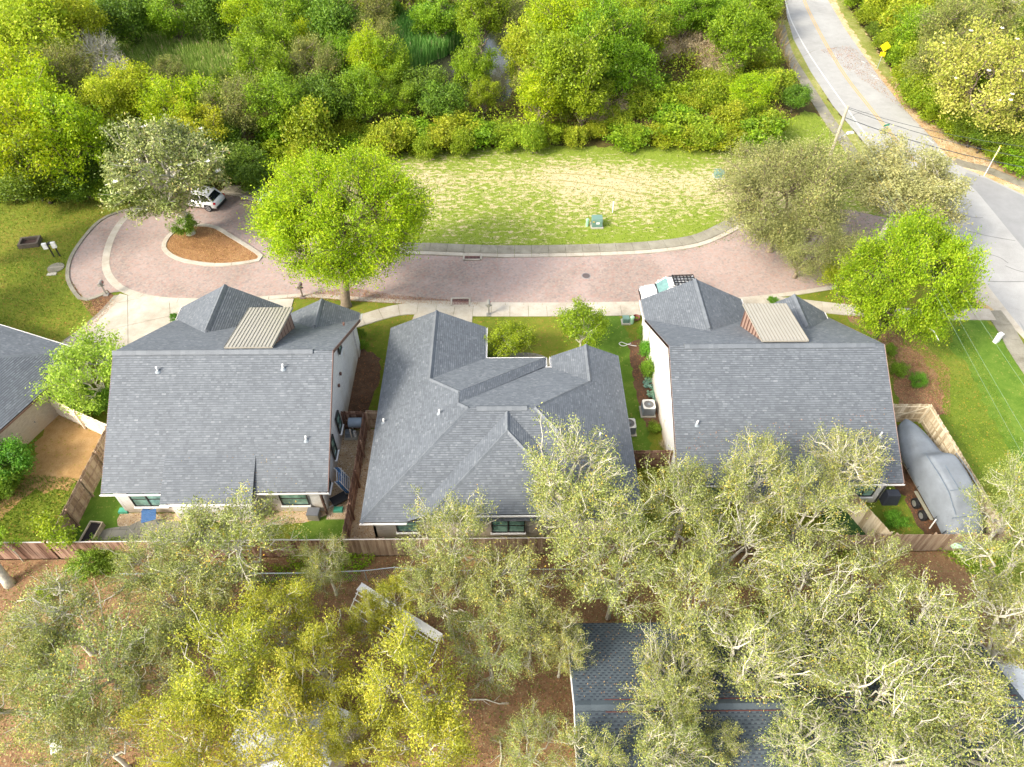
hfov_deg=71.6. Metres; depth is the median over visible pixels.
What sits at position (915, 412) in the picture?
fence
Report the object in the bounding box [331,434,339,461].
window
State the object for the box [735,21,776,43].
tree
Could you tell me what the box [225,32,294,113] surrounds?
tree
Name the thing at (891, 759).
tree
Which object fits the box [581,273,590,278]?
manhole cover
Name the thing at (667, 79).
shrub
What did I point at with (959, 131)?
tree
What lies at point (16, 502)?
yard path
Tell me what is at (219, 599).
tree
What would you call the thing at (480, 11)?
tree
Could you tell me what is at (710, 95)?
shrub
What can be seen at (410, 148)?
shrub
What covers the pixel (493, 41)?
pond
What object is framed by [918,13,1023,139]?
tree
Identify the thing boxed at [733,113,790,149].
shrub
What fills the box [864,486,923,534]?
boat yard grass
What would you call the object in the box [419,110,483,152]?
shrub
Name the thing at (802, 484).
tree
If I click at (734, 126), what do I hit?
shrub
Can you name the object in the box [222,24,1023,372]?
sidewalk
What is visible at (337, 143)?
shrub
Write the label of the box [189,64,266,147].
tree
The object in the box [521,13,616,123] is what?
tree
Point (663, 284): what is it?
parked car
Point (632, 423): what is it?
air conditioner
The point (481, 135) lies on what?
shrub
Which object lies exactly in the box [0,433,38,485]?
shrub
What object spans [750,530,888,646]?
tree
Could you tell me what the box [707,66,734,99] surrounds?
shrub
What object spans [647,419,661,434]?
shrub
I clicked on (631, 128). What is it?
shrub
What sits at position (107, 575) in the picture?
ground cover
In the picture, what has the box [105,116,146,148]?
tree
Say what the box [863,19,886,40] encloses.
shrub
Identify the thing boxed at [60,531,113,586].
shrub
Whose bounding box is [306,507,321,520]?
storage box
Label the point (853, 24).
verge right grass
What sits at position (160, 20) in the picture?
tree
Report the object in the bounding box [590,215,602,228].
transformer box
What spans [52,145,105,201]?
tree
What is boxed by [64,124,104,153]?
shrub
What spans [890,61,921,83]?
shrub
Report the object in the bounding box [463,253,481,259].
storm drain
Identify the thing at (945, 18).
tree
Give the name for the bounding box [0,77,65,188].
tree
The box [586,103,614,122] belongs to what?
shrub
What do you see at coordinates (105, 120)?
shrub
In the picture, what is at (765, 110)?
shrub
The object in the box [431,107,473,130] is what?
shrub
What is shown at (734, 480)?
tree
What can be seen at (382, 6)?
tree
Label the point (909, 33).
tree
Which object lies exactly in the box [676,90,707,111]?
shrub
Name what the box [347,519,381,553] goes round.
corner gravel
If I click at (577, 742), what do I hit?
tree
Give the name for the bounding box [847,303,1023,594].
corner lawn
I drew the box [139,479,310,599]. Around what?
tree
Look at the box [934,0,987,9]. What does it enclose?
tree
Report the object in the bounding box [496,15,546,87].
tree
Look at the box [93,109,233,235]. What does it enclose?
tree
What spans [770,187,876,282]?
tree
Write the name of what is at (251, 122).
shrub
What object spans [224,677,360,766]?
shed
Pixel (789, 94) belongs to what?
tree
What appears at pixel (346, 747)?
tree
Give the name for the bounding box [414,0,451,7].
shrub
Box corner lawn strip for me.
[948,320,1023,465]
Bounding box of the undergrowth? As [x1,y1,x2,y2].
[15,0,789,160]
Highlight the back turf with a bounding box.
[821,504,865,535]
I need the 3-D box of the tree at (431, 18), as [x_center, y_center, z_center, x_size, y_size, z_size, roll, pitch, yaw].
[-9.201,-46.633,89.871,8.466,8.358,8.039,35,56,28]
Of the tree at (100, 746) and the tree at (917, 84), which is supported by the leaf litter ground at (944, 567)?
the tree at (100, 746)
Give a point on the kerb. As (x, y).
(111, 279)
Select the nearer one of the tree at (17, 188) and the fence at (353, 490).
the fence at (353, 490)
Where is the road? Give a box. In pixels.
[785,0,1023,329]
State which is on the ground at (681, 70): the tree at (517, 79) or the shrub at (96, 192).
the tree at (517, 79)
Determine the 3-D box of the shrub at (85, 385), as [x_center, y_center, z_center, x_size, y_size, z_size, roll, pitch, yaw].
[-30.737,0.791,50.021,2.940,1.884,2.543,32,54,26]
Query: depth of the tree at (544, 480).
38.30 m
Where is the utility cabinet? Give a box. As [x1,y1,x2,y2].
[992,332,1004,343]
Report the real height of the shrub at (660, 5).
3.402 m
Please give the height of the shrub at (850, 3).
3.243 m
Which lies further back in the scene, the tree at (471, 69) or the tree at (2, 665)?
the tree at (471, 69)
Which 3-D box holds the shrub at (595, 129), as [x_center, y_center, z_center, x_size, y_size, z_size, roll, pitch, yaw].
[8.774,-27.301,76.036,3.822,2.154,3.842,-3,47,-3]
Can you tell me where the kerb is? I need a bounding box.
[65,190,845,305]
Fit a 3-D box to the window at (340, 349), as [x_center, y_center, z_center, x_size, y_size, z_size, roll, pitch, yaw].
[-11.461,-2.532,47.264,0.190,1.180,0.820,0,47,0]
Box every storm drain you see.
[450,297,470,305]
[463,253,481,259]
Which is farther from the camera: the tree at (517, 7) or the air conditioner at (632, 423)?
the tree at (517, 7)
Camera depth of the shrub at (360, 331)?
54.80 m
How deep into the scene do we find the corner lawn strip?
52.49 m
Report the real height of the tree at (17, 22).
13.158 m
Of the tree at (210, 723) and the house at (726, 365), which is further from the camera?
the house at (726, 365)
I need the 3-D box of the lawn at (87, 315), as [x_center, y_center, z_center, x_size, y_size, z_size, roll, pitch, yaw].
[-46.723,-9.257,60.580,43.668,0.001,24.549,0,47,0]
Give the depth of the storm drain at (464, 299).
58.17 m
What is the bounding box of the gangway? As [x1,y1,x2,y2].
[350,582,443,662]
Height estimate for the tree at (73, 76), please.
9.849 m
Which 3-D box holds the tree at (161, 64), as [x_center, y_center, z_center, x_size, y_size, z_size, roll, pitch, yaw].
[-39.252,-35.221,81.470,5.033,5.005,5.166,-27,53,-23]
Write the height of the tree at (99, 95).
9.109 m
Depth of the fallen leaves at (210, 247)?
63.06 m
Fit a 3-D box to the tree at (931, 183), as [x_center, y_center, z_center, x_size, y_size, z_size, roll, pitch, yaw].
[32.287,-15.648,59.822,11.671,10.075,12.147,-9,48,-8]
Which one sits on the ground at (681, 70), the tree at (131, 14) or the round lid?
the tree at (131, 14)
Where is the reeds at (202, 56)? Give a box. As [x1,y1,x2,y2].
[105,5,255,87]
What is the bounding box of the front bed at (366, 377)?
[348,349,380,418]
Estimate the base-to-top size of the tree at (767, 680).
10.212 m
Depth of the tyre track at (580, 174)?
71.48 m
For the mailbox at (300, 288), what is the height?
1.400 m
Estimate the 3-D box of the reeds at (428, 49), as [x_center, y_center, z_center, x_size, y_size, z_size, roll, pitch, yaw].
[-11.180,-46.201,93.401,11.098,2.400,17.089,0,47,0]
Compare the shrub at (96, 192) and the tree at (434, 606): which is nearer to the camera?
the tree at (434, 606)
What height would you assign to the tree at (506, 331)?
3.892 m
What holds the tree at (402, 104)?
on the ground at (681, 70)
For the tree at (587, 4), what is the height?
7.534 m
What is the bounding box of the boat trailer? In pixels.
[900,453,986,528]
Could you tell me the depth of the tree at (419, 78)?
77.81 m
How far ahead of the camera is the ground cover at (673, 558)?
41.91 m
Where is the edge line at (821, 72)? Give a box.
[785,1,869,138]
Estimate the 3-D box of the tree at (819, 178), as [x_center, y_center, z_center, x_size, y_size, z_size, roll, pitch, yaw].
[21.763,-15.246,58.117,13.538,12.053,14.661,30,54,25]
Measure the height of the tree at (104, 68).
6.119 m
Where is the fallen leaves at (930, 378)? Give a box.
[851,303,950,414]
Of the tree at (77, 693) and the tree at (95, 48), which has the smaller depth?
the tree at (77, 693)
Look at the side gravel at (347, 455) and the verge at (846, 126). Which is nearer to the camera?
the side gravel at (347, 455)
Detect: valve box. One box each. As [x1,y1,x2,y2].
[118,507,128,513]
[333,506,343,512]
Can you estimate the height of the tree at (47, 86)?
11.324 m
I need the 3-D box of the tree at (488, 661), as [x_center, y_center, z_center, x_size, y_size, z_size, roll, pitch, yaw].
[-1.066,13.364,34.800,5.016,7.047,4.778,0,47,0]
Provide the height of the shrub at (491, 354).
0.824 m
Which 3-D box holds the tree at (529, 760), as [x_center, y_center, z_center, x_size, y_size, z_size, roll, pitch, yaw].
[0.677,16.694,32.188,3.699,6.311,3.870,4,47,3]
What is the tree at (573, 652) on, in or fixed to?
on the leaf litter ground at (944, 567)
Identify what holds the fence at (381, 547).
on the lawn at (550, 337)
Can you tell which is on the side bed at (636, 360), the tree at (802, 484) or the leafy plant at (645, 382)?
the leafy plant at (645, 382)
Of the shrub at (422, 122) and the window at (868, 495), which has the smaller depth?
the window at (868, 495)
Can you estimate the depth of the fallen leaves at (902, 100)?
83.99 m
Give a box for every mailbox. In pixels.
[97,279,108,295]
[297,282,305,298]
[486,299,491,316]
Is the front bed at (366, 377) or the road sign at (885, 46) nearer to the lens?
the front bed at (366, 377)
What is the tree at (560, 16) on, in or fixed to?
on the ground at (681, 70)
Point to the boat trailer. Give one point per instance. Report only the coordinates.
(917, 503)
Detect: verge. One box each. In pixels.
[777,20,887,194]
[828,0,1023,193]
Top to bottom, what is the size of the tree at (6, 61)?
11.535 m
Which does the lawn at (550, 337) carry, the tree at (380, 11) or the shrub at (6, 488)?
the shrub at (6, 488)
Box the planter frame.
[17,235,42,248]
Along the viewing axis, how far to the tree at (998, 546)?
36.60 m
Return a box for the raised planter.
[79,521,105,540]
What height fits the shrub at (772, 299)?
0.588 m
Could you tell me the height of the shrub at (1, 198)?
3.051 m
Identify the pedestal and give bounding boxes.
[630,315,634,323]
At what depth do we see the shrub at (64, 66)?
84.74 m
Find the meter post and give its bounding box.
[41,241,60,256]
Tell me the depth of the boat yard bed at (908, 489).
44.92 m
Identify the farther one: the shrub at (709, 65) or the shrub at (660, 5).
the shrub at (660, 5)
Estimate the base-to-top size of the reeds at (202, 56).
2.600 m
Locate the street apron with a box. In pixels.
[916,230,1023,337]
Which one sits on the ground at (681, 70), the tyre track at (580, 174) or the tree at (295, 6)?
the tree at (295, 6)
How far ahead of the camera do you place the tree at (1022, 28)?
84.91 m
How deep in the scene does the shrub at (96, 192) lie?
66.68 m
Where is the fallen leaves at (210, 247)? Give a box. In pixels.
[166,227,257,262]
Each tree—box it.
[0,0,82,60]
[0,35,67,150]
[0,51,98,156]
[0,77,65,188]
[0,132,43,174]
[0,149,78,205]
[0,525,24,561]
[0,558,110,664]
[0,563,15,588]
[0,574,172,740]
[0,598,82,687]
[0,623,82,761]
[11,81,119,191]
[11,687,153,766]
[21,34,99,105]
[25,317,124,418]
[31,0,117,79]
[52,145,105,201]
[71,26,120,75]
[75,61,140,132]
[86,125,132,175]
[87,0,157,48]
[90,52,131,82]
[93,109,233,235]
[93,606,203,714]
[94,510,193,607]
[102,55,163,124]
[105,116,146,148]
[110,681,238,766]
[112,544,233,657]
[124,65,202,129]
[137,0,202,40]
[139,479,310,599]
[145,150,185,180]
[148,52,188,86]
[153,586,295,736]
[165,94,232,146]
[166,569,246,653]
[175,0,231,46]
[179,68,243,126]
[183,659,352,766]
[188,115,244,161]
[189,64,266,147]
[200,135,259,184]
[215,0,273,55]
[221,572,323,676]
[222,140,276,193]
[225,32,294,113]
[234,1,302,72]
[236,134,443,308]
[240,67,325,133]
[259,0,313,51]
[263,72,307,105]
[267,605,365,721]
[276,93,340,154]
[280,15,324,61]
[285,31,343,83]
[289,528,351,599]
[293,0,368,47]
[295,66,369,122]
[311,28,362,76]
[312,692,383,765]
[332,61,398,122]
[333,586,388,651]
[342,17,395,90]
[345,12,401,52]
[345,600,480,759]
[347,0,395,28]
[348,676,481,766]
[357,0,396,22]
[361,568,421,627]
[369,33,413,89]
[376,75,417,118]
[392,482,507,591]
[396,61,449,112]
[398,542,485,644]
[405,0,469,39]
[413,78,468,119]
[440,594,541,700]
[448,18,498,110]
[453,0,515,56]
[458,537,563,643]
[466,75,500,118]
[482,574,567,688]
[484,316,539,356]
[488,0,535,30]
[488,693,568,766]
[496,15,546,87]
[508,60,566,115]
[513,62,564,126]
[516,0,585,55]
[518,402,635,536]
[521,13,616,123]
[523,467,677,613]
[528,605,598,677]
[543,712,633,766]
[551,511,679,631]
[552,56,619,126]
[552,295,612,347]
[566,0,652,90]
[568,0,598,18]
[598,21,665,103]
[609,0,680,73]
[610,0,655,19]
[613,658,713,749]
[616,608,726,729]
[629,445,743,555]
[631,686,732,766]
[650,541,763,653]
[652,0,719,44]
[679,480,799,602]
[683,592,834,715]
[689,0,741,44]
[697,711,751,766]
[698,110,875,254]
[699,0,782,81]
[711,425,814,535]
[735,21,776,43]
[740,0,786,21]
[749,3,784,22]
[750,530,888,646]
[751,448,874,557]
[751,686,858,766]
[757,566,886,701]
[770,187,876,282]
[780,81,814,112]
[795,419,899,517]
[810,595,980,747]
[814,528,931,630]
[815,246,859,295]
[829,198,994,349]
[833,693,964,766]
[843,124,979,243]
[863,0,907,12]
[866,561,997,687]
[870,599,1023,744]
[877,0,938,34]
[888,0,931,6]
[889,3,958,46]
[894,67,945,108]
[895,32,967,83]
[898,36,939,71]
[906,663,1023,766]
[911,0,999,51]
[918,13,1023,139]
[925,92,977,128]
[933,0,970,22]
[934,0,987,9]
[946,504,1023,616]
[946,569,1023,669]
[947,109,1015,147]
[948,0,1023,51]
[951,65,1008,106]
[959,437,1023,552]
[978,98,1023,130]
[980,37,1023,65]
[981,122,1023,165]
[993,18,1023,40]
[1013,1,1023,39]
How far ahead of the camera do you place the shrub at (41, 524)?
40.52 m
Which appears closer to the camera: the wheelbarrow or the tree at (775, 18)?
the wheelbarrow
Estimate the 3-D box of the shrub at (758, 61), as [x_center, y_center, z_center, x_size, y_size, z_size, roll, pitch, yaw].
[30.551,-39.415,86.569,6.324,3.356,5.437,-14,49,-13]
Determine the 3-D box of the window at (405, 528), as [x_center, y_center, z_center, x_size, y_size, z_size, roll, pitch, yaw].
[-6.228,8.484,42.050,1.420,1.380,0.190,0,47,0]
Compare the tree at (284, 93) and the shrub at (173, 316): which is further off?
the tree at (284, 93)
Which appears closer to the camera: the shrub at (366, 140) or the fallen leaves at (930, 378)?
the fallen leaves at (930, 378)
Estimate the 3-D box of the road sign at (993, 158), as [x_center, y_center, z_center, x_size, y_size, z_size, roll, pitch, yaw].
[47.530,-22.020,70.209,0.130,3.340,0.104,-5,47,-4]
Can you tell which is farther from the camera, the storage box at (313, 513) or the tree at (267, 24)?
the tree at (267, 24)
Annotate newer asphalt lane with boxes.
[965,173,1023,247]
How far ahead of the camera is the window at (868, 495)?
43.97 m
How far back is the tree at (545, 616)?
34.07 m
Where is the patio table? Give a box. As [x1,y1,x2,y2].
[141,508,158,525]
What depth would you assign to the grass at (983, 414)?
51.22 m
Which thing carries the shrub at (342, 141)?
on the ground at (681, 70)
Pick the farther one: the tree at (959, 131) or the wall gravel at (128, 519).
the tree at (959, 131)
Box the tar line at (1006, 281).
[989,281,1023,281]
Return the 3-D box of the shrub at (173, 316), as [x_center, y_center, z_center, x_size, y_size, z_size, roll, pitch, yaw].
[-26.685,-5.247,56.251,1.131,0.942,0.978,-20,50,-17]
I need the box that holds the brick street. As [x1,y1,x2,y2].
[70,194,926,303]
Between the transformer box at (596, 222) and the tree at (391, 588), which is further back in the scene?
the transformer box at (596, 222)
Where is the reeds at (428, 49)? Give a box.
[385,1,466,67]
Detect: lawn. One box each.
[0,198,169,341]
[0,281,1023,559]
[73,476,121,540]
[288,515,345,552]
[312,110,921,254]
[584,316,652,462]
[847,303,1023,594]
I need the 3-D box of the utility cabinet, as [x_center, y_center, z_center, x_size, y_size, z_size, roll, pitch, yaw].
[37.451,-3.518,54.630,0.460,0.890,0.340,-22,51,-19]
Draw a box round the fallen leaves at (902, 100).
[821,46,1023,188]
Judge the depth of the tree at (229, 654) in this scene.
31.65 m
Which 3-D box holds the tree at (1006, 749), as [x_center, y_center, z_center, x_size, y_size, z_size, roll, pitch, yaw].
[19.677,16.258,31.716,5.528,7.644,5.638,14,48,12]
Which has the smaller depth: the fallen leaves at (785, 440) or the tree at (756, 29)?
the fallen leaves at (785, 440)
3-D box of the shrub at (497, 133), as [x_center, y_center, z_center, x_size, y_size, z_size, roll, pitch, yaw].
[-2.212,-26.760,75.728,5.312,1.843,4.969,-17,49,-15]
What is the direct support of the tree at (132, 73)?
on the ground at (681, 70)
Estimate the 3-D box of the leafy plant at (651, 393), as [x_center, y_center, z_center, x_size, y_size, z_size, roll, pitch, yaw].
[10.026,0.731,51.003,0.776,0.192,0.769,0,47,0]
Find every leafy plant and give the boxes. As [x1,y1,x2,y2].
[643,380,651,387]
[646,390,654,396]
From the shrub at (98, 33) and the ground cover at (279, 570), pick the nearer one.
the ground cover at (279, 570)
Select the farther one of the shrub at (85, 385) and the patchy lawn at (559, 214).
the patchy lawn at (559, 214)
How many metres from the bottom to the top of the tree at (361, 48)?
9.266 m
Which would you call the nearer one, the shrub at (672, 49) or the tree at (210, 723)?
the tree at (210, 723)
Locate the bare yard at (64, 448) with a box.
[23,407,100,493]
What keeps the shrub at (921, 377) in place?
on the corner lawn at (944, 418)
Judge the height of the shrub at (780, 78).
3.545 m
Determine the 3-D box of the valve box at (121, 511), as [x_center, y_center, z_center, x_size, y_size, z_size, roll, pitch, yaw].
[-24.291,7.956,44.403,0.600,0.200,0.360,0,47,0]
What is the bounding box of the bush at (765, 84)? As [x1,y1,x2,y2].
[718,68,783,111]
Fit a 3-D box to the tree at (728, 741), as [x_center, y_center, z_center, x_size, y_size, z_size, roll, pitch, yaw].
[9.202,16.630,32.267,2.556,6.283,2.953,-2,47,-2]
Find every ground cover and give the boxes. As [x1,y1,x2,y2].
[34,585,64,601]
[101,556,133,577]
[239,591,275,615]
[252,561,307,596]
[286,553,332,579]
[327,552,375,582]
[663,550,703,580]
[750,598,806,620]
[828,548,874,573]
[938,547,1008,580]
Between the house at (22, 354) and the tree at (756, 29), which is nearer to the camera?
the house at (22, 354)
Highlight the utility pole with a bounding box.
[825,105,1023,456]
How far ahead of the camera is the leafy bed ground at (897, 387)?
52.08 m
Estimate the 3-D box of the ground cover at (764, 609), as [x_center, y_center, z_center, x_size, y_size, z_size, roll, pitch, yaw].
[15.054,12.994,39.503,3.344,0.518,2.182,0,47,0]
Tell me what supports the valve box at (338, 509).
on the side gravel at (347, 455)
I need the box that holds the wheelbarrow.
[328,491,348,506]
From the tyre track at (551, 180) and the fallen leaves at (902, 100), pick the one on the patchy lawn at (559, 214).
the tyre track at (551, 180)
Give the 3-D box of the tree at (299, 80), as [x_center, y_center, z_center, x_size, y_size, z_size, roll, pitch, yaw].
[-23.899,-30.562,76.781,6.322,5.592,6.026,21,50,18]
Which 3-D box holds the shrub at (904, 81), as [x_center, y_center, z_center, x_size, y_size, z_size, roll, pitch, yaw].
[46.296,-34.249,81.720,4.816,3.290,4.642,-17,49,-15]
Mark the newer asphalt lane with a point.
(1006, 205)
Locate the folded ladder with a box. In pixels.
[334,467,349,493]
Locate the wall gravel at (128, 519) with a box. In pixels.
[117,511,326,526]
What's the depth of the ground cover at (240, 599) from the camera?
40.08 m
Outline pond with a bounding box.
[407,27,522,101]
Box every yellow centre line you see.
[803,0,910,158]
[805,0,915,161]
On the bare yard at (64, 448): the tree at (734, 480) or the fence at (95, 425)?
the fence at (95, 425)
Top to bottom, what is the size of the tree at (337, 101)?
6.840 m
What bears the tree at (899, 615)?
on the leaf litter ground at (944, 567)
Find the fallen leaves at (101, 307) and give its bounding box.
[65,280,117,345]
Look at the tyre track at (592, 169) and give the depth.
72.27 m
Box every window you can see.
[126,493,168,508]
[277,492,310,506]
[327,480,332,494]
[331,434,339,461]
[335,410,343,434]
[338,345,343,355]
[395,522,419,533]
[491,521,525,534]
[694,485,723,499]
[853,483,879,498]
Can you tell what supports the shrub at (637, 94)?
on the ground at (681, 70)
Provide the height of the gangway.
1.176 m
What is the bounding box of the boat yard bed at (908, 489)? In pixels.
[889,424,940,534]
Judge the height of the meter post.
1.525 m
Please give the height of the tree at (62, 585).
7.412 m
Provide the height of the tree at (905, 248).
13.336 m
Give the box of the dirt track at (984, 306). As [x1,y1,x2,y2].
[974,298,992,310]
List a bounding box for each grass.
[0,475,78,537]
[0,559,571,766]
[478,99,785,145]
[666,13,801,75]
[836,0,895,88]
[855,321,1022,491]
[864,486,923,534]
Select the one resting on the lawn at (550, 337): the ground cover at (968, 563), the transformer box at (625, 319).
the transformer box at (625, 319)
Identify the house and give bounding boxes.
[0,324,92,466]
[99,284,361,520]
[359,310,644,537]
[566,620,1023,766]
[639,278,904,512]
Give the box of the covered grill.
[879,489,900,505]
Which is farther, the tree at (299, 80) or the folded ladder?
the tree at (299, 80)
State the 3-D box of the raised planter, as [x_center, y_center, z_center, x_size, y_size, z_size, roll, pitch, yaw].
[-25.578,9.426,42.868,0.820,0.440,2.300,4,47,4]
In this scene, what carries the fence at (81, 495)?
on the lawn at (550, 337)
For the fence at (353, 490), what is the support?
on the side gravel at (347, 455)
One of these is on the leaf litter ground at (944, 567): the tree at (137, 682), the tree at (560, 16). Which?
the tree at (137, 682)
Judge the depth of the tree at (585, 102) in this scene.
73.02 m
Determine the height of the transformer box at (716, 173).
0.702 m
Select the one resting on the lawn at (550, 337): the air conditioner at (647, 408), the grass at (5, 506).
the grass at (5, 506)
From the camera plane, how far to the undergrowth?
81.07 m
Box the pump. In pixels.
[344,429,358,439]
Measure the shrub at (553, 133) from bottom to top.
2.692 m
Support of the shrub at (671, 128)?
on the ground at (681, 70)
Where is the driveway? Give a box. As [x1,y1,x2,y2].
[63,294,471,364]
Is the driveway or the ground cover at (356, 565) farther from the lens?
the driveway
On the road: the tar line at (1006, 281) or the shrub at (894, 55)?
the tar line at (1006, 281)
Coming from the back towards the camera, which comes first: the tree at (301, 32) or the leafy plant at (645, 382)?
the tree at (301, 32)
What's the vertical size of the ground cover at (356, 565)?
0.521 m
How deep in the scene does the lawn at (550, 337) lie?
53.65 m
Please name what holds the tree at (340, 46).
on the ground at (681, 70)
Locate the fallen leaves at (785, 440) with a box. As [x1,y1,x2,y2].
[684,408,894,476]
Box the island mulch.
[167,227,257,262]
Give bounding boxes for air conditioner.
[628,418,636,436]
[639,399,655,417]
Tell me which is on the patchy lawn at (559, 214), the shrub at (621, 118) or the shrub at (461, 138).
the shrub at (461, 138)
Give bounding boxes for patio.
[98,519,222,540]
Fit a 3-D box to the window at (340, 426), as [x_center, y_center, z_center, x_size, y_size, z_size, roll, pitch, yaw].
[-11.421,2.571,47.018,0.190,1.580,0.920,0,47,0]
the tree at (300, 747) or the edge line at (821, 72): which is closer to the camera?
the tree at (300, 747)
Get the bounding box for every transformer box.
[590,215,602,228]
[621,315,630,324]
[712,169,724,179]
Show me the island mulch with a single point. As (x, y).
(204, 245)
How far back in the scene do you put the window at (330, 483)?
44.40 m
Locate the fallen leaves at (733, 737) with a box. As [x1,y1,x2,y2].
[593,711,1011,766]
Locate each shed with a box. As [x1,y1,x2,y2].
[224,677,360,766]
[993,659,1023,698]
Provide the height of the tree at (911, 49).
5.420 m
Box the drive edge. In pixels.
[60,295,117,342]
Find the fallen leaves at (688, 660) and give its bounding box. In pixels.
[573,625,990,696]
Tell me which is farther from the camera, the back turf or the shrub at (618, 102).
the shrub at (618, 102)
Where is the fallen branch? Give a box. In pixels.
[470,698,504,704]
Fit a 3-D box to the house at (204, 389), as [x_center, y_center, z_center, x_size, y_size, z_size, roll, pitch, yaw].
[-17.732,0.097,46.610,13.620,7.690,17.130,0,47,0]
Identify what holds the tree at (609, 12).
on the ground at (681, 70)
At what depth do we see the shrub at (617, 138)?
73.92 m
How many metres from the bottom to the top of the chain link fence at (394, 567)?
1.300 m
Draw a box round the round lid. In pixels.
[47,263,63,272]
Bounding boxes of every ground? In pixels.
[0,550,1023,766]
[7,0,1016,257]
[842,298,944,414]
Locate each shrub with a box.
[0,167,11,204]
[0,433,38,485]
[0,464,27,499]
[20,177,47,201]
[21,508,69,545]
[22,47,85,77]
[36,181,94,203]
[39,177,59,201]
[40,519,81,552]
[58,377,88,408]
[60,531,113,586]
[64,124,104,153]
[64,171,107,199]
[66,384,109,415]
[82,105,118,133]
[86,172,120,202]
[88,27,105,43]
[93,535,135,573]
[96,180,139,203]
[127,182,155,202]
[166,211,200,238]
[168,311,176,321]
[242,116,257,131]
[248,114,306,152]
[254,134,298,161]
[280,139,318,165]
[288,54,315,82]
[314,122,352,151]
[329,114,363,136]
[336,132,365,152]
[346,120,378,141]
[353,129,404,157]
[357,328,367,338]
[359,340,370,349]
[365,113,418,154]
[384,0,406,22]
[391,114,437,151]
[398,135,415,156]
[412,131,443,159]
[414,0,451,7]
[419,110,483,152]
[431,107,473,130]
[437,112,497,150]
[447,125,478,158]
[486,113,524,154]
[487,119,506,144]
[487,348,501,356]
[494,127,515,146]
[519,117,547,153]
[540,121,563,149]
[544,120,570,135]
[560,124,589,151]
[576,117,610,139]
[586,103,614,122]
[594,91,635,118]
[599,101,636,131]
[600,120,654,153]
[618,83,661,120]
[619,122,649,148]
[627,77,656,93]
[636,324,649,340]
[637,340,650,357]
[640,356,654,378]
[645,100,698,127]
[645,122,674,148]
[646,79,694,109]
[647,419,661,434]
[649,34,687,65]
[650,107,716,148]
[651,72,671,83]
[652,0,666,21]
[664,29,687,42]
[671,122,713,153]
[674,32,704,59]
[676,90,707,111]
[685,67,713,88]
[687,118,725,152]
[688,76,726,113]
[692,29,716,49]
[693,42,729,66]
[697,56,743,75]
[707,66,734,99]
[707,122,751,157]
[710,99,748,130]
[719,56,747,81]
[720,114,765,144]
[721,89,765,121]
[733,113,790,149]
[745,43,787,72]
[752,107,797,138]
[754,103,775,117]
[756,66,799,103]
[767,296,779,302]
[842,0,864,9]
[851,1,884,26]
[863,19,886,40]
[866,27,898,51]
[882,37,911,69]
[883,509,913,528]
[885,341,897,356]
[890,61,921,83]
[890,361,911,378]
[898,73,912,96]
[907,84,937,111]
[908,371,928,389]
[914,105,957,128]
[938,114,972,141]
[967,120,1005,153]
[978,146,1007,165]
[996,144,1023,179]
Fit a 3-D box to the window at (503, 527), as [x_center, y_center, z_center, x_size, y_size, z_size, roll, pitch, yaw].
[-0.228,8.469,42.064,2.120,1.580,0.190,0,47,0]
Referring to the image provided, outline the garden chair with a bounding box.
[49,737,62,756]
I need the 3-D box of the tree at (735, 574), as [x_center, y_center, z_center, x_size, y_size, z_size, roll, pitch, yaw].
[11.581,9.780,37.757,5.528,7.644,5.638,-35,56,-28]
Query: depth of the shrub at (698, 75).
83.51 m
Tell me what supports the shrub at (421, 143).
on the patchy lawn at (559, 214)
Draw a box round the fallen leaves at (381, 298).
[285,287,479,306]
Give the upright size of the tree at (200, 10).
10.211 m
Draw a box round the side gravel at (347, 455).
[326,429,374,518]
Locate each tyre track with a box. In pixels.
[356,179,674,200]
[451,172,699,198]
[540,164,639,179]
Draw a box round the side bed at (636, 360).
[628,339,659,426]
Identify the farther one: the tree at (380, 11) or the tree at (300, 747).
the tree at (380, 11)
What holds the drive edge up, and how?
on the driveway
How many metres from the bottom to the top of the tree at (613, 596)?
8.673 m
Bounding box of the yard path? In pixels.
[0,474,41,517]
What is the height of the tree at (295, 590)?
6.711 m
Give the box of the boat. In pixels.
[897,419,986,555]
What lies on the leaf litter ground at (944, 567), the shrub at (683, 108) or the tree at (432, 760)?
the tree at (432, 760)
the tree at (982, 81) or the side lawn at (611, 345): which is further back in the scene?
the tree at (982, 81)
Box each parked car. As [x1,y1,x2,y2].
[188,186,225,211]
[638,274,694,299]
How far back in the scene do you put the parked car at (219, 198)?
66.67 m
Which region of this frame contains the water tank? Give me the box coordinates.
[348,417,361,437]
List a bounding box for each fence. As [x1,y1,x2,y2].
[0,540,58,558]
[46,538,344,558]
[47,427,105,541]
[48,398,106,434]
[112,566,661,583]
[340,411,362,429]
[341,412,369,552]
[343,535,661,555]
[365,410,377,429]
[634,450,673,467]
[659,532,1014,552]
[844,488,892,539]
[893,404,930,422]
[918,404,1008,533]
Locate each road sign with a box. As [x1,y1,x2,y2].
[877,41,889,68]
[984,145,1001,175]
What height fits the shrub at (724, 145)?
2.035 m

